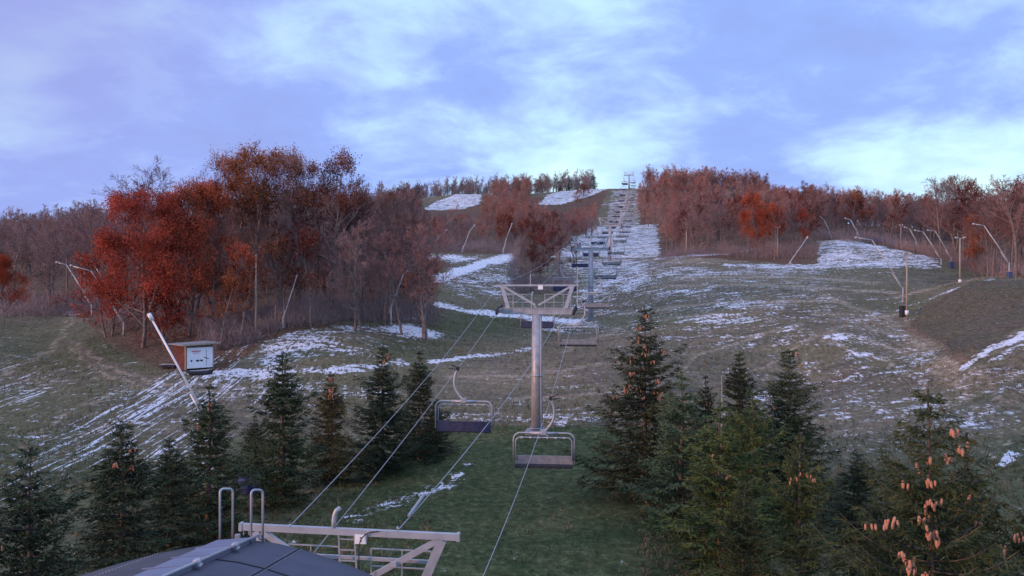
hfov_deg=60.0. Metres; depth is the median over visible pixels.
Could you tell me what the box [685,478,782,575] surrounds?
spruce tree
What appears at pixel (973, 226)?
bare tree
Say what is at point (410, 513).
cable
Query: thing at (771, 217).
beech tree
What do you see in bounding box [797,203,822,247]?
beech tree
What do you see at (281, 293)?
bare tree
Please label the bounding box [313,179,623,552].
haul rope
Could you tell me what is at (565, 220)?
bare tree
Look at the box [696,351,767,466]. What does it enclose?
spruce tree
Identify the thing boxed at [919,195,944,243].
bare tree
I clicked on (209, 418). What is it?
spruce tree
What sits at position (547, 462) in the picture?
lift chair
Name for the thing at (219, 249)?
tree
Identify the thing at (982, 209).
bare tree
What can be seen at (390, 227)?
bare tree
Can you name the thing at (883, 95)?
sky
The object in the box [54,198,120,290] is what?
bare tree
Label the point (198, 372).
rescue sled
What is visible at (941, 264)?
snow lance
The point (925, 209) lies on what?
beech tree
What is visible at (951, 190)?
bare tree
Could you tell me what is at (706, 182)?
distant woodland
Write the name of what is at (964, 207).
beech tree
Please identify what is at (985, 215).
beech tree
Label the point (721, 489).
spruce tree
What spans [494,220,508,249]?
bare tree
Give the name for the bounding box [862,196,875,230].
bare tree
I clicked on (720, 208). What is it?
beech tree
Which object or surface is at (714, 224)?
bare tree
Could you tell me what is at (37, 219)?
bare tree
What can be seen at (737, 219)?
bare tree
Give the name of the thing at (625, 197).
lift tower
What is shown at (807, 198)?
bare tree
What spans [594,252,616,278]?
lift chair
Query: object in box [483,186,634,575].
haul rope
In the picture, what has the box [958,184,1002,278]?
bare tree
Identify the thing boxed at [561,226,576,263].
bare tree
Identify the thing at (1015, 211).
beech tree
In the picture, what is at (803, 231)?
beech tree
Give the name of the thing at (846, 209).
bare tree
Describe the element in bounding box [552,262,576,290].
lift chair
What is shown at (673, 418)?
fir tree
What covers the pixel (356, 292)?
bare tree
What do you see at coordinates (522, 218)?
bare tree
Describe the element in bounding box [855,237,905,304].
snow lance
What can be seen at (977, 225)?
bare tree
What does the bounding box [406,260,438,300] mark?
beech tree
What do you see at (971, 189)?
beech tree
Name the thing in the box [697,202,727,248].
bare tree
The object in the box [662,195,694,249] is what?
bare tree
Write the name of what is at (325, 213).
bare tree
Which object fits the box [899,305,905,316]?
valve cabinet
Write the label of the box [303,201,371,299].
bare tree
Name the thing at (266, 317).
undergrowth
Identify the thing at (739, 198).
beech tree
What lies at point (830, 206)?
bare tree
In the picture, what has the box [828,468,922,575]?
spruce tree
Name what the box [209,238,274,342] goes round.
beech tree
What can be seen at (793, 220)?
beech tree
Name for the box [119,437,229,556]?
spruce tree
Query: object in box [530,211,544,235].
bare tree
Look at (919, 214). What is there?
bare tree
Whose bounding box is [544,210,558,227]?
beech tree
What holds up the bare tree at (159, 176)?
on the ground
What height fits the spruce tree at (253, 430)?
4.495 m
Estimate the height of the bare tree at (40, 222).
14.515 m
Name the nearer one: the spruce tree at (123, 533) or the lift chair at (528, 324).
the spruce tree at (123, 533)
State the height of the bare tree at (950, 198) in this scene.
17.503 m
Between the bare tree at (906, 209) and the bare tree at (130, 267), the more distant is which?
the bare tree at (906, 209)
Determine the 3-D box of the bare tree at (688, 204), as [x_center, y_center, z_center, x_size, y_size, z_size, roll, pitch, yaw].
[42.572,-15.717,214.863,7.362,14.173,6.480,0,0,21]
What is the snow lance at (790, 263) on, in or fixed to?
on the ground
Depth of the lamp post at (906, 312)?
107.92 m
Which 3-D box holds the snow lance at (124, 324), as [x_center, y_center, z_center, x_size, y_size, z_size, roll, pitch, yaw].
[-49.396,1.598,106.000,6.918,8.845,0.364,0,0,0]
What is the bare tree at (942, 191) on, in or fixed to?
on the ground
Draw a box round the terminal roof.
[80,488,372,575]
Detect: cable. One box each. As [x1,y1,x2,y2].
[289,285,497,526]
[399,289,573,528]
[500,236,571,283]
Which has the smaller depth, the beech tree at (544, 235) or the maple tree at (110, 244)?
the maple tree at (110, 244)
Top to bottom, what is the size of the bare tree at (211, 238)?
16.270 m
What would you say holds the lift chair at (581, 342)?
hanging from the haul rope at (536, 440)
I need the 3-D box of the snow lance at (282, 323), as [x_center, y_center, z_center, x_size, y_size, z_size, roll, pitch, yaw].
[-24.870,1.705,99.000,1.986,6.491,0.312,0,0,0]
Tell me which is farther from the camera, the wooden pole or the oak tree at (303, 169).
the oak tree at (303, 169)
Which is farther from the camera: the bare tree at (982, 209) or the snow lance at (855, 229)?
the bare tree at (982, 209)
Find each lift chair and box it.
[435,365,492,433]
[513,394,574,468]
[520,289,554,328]
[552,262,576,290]
[558,299,598,346]
[571,245,587,267]
[581,275,610,308]
[582,237,598,255]
[591,228,604,244]
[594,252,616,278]
[602,243,621,264]
[608,236,624,254]
[612,226,626,242]
[616,223,628,237]
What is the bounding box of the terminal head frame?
[238,506,459,575]
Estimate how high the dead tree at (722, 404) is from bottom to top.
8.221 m
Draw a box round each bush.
[49,251,153,337]
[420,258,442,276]
[577,184,592,195]
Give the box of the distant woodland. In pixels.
[0,163,1021,302]
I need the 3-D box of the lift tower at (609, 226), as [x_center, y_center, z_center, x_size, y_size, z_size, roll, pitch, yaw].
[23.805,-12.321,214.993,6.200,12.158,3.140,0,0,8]
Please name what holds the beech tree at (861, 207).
on the ground
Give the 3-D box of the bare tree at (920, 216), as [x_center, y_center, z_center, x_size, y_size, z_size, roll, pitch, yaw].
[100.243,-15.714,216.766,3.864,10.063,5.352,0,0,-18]
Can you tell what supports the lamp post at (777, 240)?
on the ground
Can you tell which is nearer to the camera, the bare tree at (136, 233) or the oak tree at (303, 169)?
the oak tree at (303, 169)
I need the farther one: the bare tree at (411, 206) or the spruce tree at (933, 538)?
the bare tree at (411, 206)
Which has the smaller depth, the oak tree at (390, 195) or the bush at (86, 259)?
the bush at (86, 259)
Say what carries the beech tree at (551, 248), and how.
on the ground
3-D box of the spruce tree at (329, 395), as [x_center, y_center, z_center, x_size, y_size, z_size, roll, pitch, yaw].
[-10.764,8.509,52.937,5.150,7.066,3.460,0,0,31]
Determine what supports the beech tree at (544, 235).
on the ground
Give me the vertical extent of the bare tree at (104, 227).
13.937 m
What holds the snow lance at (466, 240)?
on the ground
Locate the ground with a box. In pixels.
[0,189,1023,575]
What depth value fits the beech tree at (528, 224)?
217.27 m
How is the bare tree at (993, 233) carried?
on the ground
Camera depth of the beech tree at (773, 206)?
181.14 m
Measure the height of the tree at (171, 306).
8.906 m
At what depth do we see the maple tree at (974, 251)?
157.73 m
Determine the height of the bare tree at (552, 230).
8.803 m
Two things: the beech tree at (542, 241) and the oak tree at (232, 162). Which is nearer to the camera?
the oak tree at (232, 162)
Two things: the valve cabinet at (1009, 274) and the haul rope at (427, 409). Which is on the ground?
the valve cabinet at (1009, 274)
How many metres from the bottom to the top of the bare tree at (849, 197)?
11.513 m
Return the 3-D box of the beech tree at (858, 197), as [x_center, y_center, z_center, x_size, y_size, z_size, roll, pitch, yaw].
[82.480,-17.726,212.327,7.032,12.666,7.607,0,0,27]
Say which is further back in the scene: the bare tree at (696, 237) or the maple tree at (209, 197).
the bare tree at (696, 237)
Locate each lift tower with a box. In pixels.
[495,267,578,435]
[571,227,611,320]
[598,212,622,260]
[614,205,628,228]
[620,190,631,209]
[624,172,633,188]
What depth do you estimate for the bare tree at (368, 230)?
103.68 m
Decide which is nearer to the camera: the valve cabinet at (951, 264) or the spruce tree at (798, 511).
the spruce tree at (798, 511)
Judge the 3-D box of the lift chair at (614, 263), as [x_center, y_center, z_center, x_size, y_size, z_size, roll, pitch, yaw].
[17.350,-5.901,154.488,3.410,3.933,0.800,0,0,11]
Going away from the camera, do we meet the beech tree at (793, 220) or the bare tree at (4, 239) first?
the bare tree at (4, 239)
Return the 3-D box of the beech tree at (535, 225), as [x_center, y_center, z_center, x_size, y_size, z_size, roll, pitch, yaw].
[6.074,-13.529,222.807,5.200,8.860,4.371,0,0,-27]
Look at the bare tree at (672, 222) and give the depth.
202.53 m
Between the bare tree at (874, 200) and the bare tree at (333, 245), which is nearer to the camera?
the bare tree at (333, 245)
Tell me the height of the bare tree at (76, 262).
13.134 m
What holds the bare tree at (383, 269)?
on the ground
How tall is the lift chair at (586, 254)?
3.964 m
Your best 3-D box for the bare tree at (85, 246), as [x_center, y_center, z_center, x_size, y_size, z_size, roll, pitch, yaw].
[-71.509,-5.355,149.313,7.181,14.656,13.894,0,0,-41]
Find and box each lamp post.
[775,226,780,257]
[902,253,911,319]
[955,237,965,282]
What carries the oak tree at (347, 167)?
on the ground
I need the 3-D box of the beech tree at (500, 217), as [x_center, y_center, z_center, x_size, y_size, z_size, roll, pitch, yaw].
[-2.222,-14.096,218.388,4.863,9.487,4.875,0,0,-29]
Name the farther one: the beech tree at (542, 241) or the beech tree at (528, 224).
the beech tree at (528, 224)
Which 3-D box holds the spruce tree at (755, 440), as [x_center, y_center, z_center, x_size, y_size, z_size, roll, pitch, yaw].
[11.512,8.695,41.833,5.062,7.824,4.680,0,0,19]
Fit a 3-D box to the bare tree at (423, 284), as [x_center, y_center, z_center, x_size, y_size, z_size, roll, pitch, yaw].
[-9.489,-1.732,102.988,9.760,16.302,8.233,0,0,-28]
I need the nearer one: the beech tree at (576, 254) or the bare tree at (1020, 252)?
the bare tree at (1020, 252)
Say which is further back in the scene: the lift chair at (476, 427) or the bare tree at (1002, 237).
the bare tree at (1002, 237)
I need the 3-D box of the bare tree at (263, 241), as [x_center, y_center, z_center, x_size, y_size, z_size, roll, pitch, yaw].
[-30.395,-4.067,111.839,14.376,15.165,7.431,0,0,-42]
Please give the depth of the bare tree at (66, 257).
139.48 m
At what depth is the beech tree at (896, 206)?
212.83 m
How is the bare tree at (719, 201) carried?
on the ground
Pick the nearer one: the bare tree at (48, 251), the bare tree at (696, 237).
the bare tree at (48, 251)
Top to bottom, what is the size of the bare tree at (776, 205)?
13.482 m
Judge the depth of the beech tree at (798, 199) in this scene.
253.36 m
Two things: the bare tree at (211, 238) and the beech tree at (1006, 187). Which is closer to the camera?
the bare tree at (211, 238)
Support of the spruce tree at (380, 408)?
on the ground
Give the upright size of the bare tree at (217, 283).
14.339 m
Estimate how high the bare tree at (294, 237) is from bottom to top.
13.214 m
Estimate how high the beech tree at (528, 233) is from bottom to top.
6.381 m
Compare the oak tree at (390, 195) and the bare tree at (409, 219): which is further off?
the bare tree at (409, 219)
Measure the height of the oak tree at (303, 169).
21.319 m
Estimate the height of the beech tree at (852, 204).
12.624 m
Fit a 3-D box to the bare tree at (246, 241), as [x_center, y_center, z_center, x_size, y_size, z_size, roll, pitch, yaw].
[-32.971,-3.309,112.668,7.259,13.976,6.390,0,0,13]
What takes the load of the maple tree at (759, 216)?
on the ground
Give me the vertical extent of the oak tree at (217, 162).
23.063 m
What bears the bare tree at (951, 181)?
on the ground
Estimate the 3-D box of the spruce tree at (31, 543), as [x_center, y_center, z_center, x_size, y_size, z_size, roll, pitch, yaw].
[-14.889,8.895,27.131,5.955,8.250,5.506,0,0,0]
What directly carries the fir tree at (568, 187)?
on the ground
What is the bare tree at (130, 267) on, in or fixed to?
on the ground
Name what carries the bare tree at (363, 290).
on the ground
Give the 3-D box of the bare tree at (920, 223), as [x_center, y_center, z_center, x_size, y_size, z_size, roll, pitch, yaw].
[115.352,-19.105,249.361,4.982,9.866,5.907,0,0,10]
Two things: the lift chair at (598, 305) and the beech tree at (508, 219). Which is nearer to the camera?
the lift chair at (598, 305)
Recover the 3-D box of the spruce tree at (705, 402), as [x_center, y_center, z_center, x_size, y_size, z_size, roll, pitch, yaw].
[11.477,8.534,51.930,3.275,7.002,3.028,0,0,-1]
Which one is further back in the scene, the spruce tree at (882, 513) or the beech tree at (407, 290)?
the beech tree at (407, 290)
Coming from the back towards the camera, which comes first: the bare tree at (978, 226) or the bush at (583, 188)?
the bush at (583, 188)
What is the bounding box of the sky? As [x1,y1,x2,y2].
[0,0,1023,239]
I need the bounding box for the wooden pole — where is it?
[255,254,256,334]
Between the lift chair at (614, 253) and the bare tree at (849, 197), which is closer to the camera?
the lift chair at (614, 253)
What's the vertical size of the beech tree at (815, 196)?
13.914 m
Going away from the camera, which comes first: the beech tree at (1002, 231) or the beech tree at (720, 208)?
the beech tree at (1002, 231)
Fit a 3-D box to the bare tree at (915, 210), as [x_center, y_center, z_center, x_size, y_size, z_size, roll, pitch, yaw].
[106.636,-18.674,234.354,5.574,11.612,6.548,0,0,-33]
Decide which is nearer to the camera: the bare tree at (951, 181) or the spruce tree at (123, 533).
the spruce tree at (123, 533)
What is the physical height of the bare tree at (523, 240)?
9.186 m
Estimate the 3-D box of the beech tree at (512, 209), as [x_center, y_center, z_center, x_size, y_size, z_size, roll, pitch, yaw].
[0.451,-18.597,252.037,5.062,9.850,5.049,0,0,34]
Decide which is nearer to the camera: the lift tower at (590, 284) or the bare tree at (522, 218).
the lift tower at (590, 284)
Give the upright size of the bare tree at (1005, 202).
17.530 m
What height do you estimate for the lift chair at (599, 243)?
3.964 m
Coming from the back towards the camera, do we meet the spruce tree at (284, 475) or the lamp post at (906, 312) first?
the lamp post at (906, 312)
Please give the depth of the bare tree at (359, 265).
123.11 m
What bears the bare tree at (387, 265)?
on the ground
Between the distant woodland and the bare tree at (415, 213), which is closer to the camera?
the bare tree at (415, 213)
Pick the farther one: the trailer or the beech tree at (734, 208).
the beech tree at (734, 208)
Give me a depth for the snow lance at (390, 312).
106.95 m
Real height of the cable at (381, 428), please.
6.641 m
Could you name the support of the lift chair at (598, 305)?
hanging from the haul rope at (536, 440)
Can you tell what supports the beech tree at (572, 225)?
on the ground
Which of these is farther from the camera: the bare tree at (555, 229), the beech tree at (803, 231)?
the bare tree at (555, 229)
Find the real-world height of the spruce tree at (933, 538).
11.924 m
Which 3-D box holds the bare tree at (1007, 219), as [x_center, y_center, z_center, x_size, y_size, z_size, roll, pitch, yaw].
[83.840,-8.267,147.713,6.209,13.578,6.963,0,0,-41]
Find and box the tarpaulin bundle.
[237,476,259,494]
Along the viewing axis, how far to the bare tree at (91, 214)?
139.22 m
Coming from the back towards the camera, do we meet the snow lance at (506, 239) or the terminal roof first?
the snow lance at (506, 239)
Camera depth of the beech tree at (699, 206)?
216.44 m
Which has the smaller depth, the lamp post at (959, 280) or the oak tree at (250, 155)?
the oak tree at (250, 155)
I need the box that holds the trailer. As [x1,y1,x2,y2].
[160,364,176,368]
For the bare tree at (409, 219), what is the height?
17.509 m
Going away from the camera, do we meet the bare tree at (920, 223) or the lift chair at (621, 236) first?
the lift chair at (621, 236)
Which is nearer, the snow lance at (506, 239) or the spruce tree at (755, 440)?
the spruce tree at (755, 440)
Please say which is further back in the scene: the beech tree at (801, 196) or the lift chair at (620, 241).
the beech tree at (801, 196)
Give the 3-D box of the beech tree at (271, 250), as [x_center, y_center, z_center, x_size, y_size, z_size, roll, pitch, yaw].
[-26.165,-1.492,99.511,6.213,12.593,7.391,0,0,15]
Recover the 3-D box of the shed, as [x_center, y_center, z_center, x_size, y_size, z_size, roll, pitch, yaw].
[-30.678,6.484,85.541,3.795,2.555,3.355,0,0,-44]
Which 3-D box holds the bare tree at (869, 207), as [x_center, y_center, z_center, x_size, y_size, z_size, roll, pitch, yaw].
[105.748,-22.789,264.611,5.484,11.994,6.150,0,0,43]
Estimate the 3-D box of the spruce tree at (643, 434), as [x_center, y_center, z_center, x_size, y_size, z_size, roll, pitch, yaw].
[7.650,6.432,49.369,7.429,11.166,9.264,0,0,-42]
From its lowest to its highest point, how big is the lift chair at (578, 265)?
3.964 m
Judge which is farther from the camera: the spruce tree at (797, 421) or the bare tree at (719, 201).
the bare tree at (719, 201)
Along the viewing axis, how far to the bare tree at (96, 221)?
165.49 m
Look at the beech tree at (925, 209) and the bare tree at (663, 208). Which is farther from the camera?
the beech tree at (925, 209)
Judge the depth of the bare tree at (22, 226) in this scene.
218.61 m
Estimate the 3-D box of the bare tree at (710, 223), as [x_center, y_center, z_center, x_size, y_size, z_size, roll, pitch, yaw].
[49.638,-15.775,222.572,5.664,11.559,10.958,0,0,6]
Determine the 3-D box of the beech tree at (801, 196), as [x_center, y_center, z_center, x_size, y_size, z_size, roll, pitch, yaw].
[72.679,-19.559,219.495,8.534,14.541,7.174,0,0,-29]
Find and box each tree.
[0,224,21,290]
[0,249,31,323]
[0,447,95,575]
[1,225,17,278]
[2,209,17,253]
[2,214,43,291]
[13,212,38,253]
[25,211,62,284]
[25,212,44,267]
[25,220,82,310]
[27,216,72,297]
[40,420,187,575]
[45,223,69,274]
[46,217,93,299]
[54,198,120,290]
[56,211,112,294]
[58,225,102,297]
[59,155,190,312]
[68,171,214,347]
[69,205,116,275]
[73,207,113,256]
[75,211,126,261]
[112,211,145,296]
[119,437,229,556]
[124,234,153,304]
[129,166,243,336]
[134,196,258,313]
[136,270,205,345]
[158,383,264,544]
[177,143,267,318]
[181,218,258,311]
[185,207,247,327]
[191,142,276,312]
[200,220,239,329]
[205,267,256,348]
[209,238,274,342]
[218,351,331,514]
[219,213,281,295]
[221,184,276,304]
[224,139,311,306]
[225,192,318,308]
[228,197,272,298]
[230,415,279,488]
[233,148,340,311]
[237,203,272,260]
[245,218,315,324]
[251,190,315,311]
[262,214,326,320]
[267,146,374,319]
[268,150,326,304]
[271,216,329,326]
[297,215,338,297]
[297,373,376,487]
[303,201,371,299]
[310,198,335,247]
[321,172,390,311]
[321,216,346,295]
[325,185,381,318]
[325,221,380,331]
[327,187,407,308]
[328,218,382,321]
[331,347,431,480]
[332,193,388,305]
[338,217,380,300]
[351,212,403,324]
[358,184,424,320]
[363,230,409,334]
[365,194,421,318]
[370,184,424,299]
[372,189,431,290]
[372,206,420,313]
[381,182,451,307]
[382,204,469,339]
[389,350,452,465]
[399,271,423,320]
[405,211,423,240]
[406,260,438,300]
[412,401,460,452]
[437,217,453,236]
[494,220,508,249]
[495,211,513,244]
[495,213,513,244]
[505,207,537,239]
[509,206,519,238]
[510,204,532,236]
[510,233,533,265]
[512,222,523,238]
[516,242,546,291]
[521,213,535,250]
[521,231,535,255]
[522,231,553,283]
[525,205,543,237]
[528,217,540,250]
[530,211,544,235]
[531,221,552,254]
[538,216,568,252]
[540,225,564,271]
[540,231,557,253]
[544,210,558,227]
[545,218,561,243]
[552,222,569,264]
[556,304,732,502]
[558,211,570,235]
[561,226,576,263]
[565,178,572,190]
[565,239,587,276]
[569,220,580,239]
[574,190,582,203]
[590,175,597,188]
[614,370,738,542]
[637,402,795,575]
[653,195,672,251]
[661,213,686,251]
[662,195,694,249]
[672,202,694,236]
[675,205,695,249]
[676,194,702,247]
[680,200,729,253]
[681,211,701,252]
[684,374,726,482]
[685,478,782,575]
[691,193,713,248]
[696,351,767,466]
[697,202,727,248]
[700,201,721,245]
[701,193,729,245]
[704,203,727,249]
[705,191,726,240]
[708,389,809,558]
[716,197,740,243]
[721,204,752,239]
[721,376,730,473]
[723,204,743,243]
[731,194,746,235]
[732,201,763,252]
[737,346,864,524]
[738,185,772,256]
[746,434,846,575]
[757,196,795,242]
[759,201,788,258]
[761,189,790,236]
[762,198,778,244]
[767,206,785,243]
[772,195,791,237]
[779,185,832,242]
[781,188,797,235]
[788,199,802,238]
[793,203,817,254]
[794,180,826,235]
[794,190,800,229]
[795,380,1023,575]
[797,183,824,239]
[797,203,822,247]
[801,182,828,234]
[805,452,904,550]
[821,197,842,232]
[823,193,846,231]
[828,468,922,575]
[837,192,859,230]
[839,191,851,229]
[842,189,870,235]
[847,189,875,236]
[855,198,873,224]
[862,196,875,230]
[863,192,877,230]
[866,190,887,236]
[868,189,892,234]
[882,191,911,234]
[897,194,926,238]
[902,192,914,233]
[904,195,923,238]
[908,194,925,237]
[909,194,931,235]
[912,176,962,257]
[912,206,933,238]
[914,203,927,235]
[917,204,941,241]
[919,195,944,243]
[924,182,957,254]
[924,431,1009,575]
[929,174,972,248]
[936,177,994,263]
[937,175,970,254]
[942,176,989,254]
[953,193,981,229]
[953,194,998,258]
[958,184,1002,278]
[961,191,989,261]
[962,213,992,273]
[969,189,1022,277]
[974,182,998,246]
[980,174,1023,276]
[981,201,1006,262]
[982,188,998,246]
[982,197,1004,253]
[982,466,1023,575]
[986,177,1023,259]
[986,199,1023,270]
[989,198,1023,267]
[991,198,1023,265]
[992,173,1023,236]
[996,194,1016,254]
[997,177,1023,262]
[1012,185,1023,236]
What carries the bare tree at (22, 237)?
on the ground
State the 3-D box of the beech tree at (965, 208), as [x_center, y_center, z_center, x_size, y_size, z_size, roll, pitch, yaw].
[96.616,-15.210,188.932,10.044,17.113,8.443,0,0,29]
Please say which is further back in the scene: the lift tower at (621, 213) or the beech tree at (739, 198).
the lift tower at (621, 213)
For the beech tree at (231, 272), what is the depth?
92.86 m
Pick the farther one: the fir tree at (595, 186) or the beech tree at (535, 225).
the fir tree at (595, 186)
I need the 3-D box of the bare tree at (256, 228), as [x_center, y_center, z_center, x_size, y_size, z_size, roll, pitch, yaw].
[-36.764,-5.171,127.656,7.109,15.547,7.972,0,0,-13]
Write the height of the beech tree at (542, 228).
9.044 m
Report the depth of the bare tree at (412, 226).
149.97 m
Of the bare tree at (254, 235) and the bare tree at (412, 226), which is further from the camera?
the bare tree at (412, 226)
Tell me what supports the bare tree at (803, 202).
on the ground
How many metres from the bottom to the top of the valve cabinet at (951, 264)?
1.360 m
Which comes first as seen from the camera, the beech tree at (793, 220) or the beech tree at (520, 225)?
the beech tree at (793, 220)
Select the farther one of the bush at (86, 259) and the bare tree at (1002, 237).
the bare tree at (1002, 237)
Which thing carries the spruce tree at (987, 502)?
on the ground
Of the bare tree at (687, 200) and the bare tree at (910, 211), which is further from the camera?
the bare tree at (910, 211)
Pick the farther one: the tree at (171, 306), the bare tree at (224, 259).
the bare tree at (224, 259)
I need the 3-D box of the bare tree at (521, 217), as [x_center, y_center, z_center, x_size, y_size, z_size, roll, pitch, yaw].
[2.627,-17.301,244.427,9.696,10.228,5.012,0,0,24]
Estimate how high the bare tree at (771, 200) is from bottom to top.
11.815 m
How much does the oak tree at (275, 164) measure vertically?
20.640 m
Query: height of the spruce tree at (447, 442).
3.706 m
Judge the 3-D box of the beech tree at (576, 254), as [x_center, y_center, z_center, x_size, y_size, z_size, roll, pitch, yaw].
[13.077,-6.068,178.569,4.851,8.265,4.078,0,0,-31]
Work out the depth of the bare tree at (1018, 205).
148.40 m
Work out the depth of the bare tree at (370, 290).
117.11 m
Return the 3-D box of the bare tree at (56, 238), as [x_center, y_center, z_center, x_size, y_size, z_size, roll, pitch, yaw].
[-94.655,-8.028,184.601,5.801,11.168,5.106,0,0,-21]
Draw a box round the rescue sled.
[186,369,213,375]
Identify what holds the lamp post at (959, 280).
on the ground
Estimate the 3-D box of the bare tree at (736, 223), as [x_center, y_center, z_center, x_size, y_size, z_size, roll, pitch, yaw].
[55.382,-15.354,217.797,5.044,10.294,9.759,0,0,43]
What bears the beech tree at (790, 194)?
on the ground
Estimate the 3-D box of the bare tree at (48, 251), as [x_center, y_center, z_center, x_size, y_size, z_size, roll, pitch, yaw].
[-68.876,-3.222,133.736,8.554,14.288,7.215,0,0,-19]
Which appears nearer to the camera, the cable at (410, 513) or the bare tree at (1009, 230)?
the cable at (410, 513)
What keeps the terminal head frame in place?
on the ground
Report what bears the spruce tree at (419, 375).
on the ground
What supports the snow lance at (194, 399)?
on the ground
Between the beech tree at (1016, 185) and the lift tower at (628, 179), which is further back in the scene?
the lift tower at (628, 179)
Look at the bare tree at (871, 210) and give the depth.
222.99 m
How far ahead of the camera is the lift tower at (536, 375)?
65.68 m
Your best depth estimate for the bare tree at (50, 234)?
144.75 m
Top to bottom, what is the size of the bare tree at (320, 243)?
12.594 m
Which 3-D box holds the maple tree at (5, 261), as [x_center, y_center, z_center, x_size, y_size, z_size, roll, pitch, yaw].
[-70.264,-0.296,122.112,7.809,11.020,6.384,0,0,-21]
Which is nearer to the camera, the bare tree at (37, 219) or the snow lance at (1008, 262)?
the snow lance at (1008, 262)
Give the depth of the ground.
85.16 m
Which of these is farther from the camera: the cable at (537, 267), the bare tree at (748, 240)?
the bare tree at (748, 240)
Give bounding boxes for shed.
[167,341,220,369]
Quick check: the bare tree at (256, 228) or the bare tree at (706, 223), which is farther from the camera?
the bare tree at (706, 223)
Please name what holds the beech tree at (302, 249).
on the ground
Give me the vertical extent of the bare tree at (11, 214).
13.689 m
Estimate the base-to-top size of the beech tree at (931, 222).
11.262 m
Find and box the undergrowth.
[0,224,1023,350]
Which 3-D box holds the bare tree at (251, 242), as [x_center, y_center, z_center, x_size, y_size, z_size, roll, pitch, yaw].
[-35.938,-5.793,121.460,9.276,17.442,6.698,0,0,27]
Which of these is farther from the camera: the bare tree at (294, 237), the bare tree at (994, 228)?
the bare tree at (994, 228)
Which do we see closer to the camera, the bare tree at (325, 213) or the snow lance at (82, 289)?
the snow lance at (82, 289)
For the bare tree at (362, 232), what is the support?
on the ground
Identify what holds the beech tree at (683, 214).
on the ground
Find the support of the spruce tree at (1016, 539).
on the ground
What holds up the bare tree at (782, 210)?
on the ground
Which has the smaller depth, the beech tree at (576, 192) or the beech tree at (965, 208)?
the beech tree at (965, 208)
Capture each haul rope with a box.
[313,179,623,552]
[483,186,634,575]
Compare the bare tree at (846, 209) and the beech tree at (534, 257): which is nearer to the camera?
the beech tree at (534, 257)
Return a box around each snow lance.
[55,261,94,321]
[70,264,126,336]
[147,313,201,440]
[280,274,297,329]
[389,271,406,325]
[461,225,474,252]
[502,223,512,253]
[788,236,807,264]
[844,218,861,241]
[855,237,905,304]
[914,229,943,265]
[927,230,952,260]
[972,223,1011,270]
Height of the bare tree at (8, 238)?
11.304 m
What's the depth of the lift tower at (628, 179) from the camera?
521.72 m
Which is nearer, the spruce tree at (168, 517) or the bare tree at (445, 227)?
the spruce tree at (168, 517)
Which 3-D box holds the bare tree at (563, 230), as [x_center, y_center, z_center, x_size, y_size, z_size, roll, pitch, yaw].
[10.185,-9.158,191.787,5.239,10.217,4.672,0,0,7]
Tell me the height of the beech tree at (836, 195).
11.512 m
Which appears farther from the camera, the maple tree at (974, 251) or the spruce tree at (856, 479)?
the maple tree at (974, 251)
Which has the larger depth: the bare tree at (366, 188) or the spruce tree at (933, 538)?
the bare tree at (366, 188)
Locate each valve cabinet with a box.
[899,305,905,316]
[948,261,954,267]
[1006,271,1013,278]
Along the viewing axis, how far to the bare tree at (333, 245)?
135.44 m
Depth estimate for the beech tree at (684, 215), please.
201.83 m
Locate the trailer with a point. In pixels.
(163, 366)
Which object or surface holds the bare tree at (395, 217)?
on the ground
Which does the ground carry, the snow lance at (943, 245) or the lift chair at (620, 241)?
the snow lance at (943, 245)
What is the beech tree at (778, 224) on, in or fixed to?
on the ground
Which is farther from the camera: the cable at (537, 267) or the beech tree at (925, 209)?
the beech tree at (925, 209)

